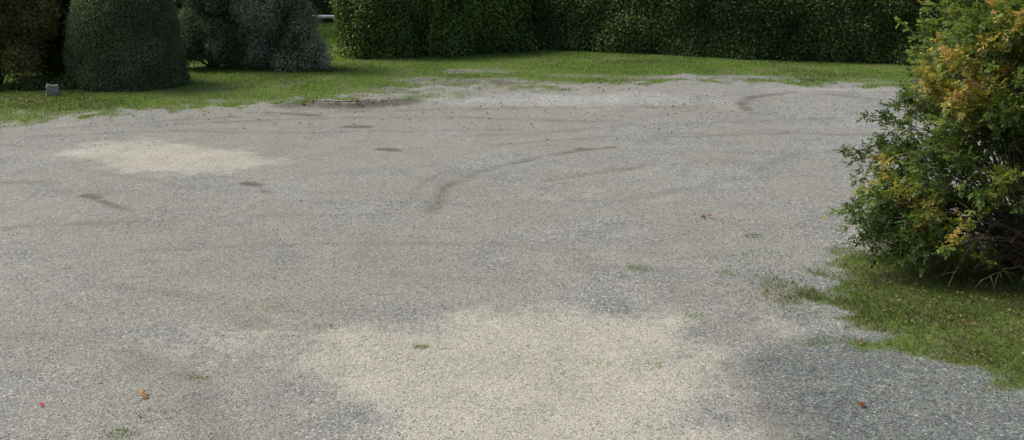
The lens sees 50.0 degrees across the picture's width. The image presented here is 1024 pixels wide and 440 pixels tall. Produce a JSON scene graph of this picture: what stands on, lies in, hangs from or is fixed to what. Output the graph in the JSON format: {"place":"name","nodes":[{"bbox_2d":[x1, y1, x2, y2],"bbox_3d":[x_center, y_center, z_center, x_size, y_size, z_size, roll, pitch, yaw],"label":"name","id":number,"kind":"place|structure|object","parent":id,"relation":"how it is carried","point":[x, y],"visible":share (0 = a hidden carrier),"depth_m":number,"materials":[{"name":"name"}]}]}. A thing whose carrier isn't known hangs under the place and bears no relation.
{"place":"outdoors","nodes":[
{"label":"outdoors","id":0,"kind":"place"},
{"bbox_2d":[0,68,1023,439],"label":"gravel parking lot","id":1,"kind":"structure","parent":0,"point":[646,170],"depth_m":12.50,"materials":[{"name":"grey gravel"}]},
{"bbox_2d":[102,232,821,439],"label":"weeds","id":2,"kind":"object","parent":1,"relation":"on","point":[659,365],"visible":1,"depth_m":11.15,"materials":[{"name":"green plant"}]},
{"bbox_2d":[3,77,1023,422],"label":"fallen leaves","id":3,"kind":"object","parent":1,"relation":"on","point":[861,403],"visible":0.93,"depth_m":12.57,"materials":[{"name":"brown plant"}]},
{"bbox_2d":[0,21,1023,393],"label":"lawn","id":4,"kind":"structure","parent":0,"point":[302,80],"depth_m":23.78,"materials":[{"name":"plant"}]},
{"bbox_2d":[0,0,64,86],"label":"overgrown shrub","id":5,"kind":"object","parent":4,"relation":"on","point":[19,19],"visible":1,"depth_m":24.98,"materials":[{"name":"green plant"}]},
{"bbox_2d":[5,0,70,77],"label":"overgrown shrub","id":6,"kind":"object","parent":4,"relation":"on","point":[54,64],"visible":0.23,"depth_m":26.43,"materials":[{"name":"green plant"}]},
{"bbox_2d":[0,70,82,92],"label":"ground ivy","id":7,"kind":"object","parent":4,"relation":"on","point":[34,83],"visible":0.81,"depth_m":24.86,"materials":[{"name":"green plant"}]},
{"bbox_2d":[45,83,58,95],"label":"stone block","id":8,"kind":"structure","parent":4,"relation":"on","point":[51,90],"depth_m":24.04,"materials":[{"name":"grey stone"}]},
{"bbox_2d":[60,0,191,91],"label":"clipped conifer","id":9,"kind":"object","parent":4,"relation":"on","point":[122,45],"visible":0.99,"depth_m":24.64,"materials":[{"name":"green plant"}]},
{"bbox_2d":[175,0,259,68],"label":"juniper shrub","id":10,"kind":"object","parent":4,"relation":"on","point":[207,35],"visible":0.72,"depth_m":27.83,"materials":[{"name":"green plant"}]},
{"bbox_2d":[172,0,335,22],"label":"boundary hedge","id":11,"kind":"object","parent":4,"relation":"on","point":[322,6],"visible":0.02,"depth_m":39.33,"materials":[{"name":"green plant"}]},
{"bbox_2d":[181,11,335,17],"bbox_3d":[-6.500,-6.595,36.622,9.200,0.820,0.145,0,16,0],"label":"rail fence","id":12,"kind":"object","parent":4,"relation":"on","point":[327,16],"visible":0.02,"depth_m":36.50,"materials":[{"name":"grey metal"}]},
{"bbox_2d":[225,0,337,71],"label":"juniper shrub","id":13,"kind":"object","parent":4,"relation":"on","point":[284,37],"visible":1,"depth_m":27.71,"materials":[{"name":"green plant"}]},
{"bbox_2d":[324,0,430,58],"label":"clipped hedge","id":14,"kind":"object","parent":4,"relation":"on","point":[378,29],"visible":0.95,"depth_m":29.91,"materials":[{"name":"green plant"}]},
{"bbox_2d":[421,0,540,56],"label":"clipped hedge","id":15,"kind":"object","parent":4,"relation":"on","point":[459,28],"visible":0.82,"depth_m":30.78,"materials":[{"name":"green plant"}]},
{"bbox_2d":[528,0,962,64],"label":"clipped hedge","id":16,"kind":"object","parent":4,"relation":"on","point":[856,31],"visible":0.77,"depth_m":29.95,"materials":[{"name":"green plant"}]},
{"bbox_2d":[819,0,1023,288],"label":"rose bush","id":17,"kind":"object","parent":4,"relation":"on","point":[988,105],"visible":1,"depth_m":12.07,"materials":[{"name":"green plant"}]},
{"bbox_2d":[894,0,1022,181],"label":"rose bush","id":18,"kind":"object","parent":4,"relation":"on","point":[978,5],"visible":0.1,"depth_m":16.34,"materials":[{"name":"green plant"}]}
]}

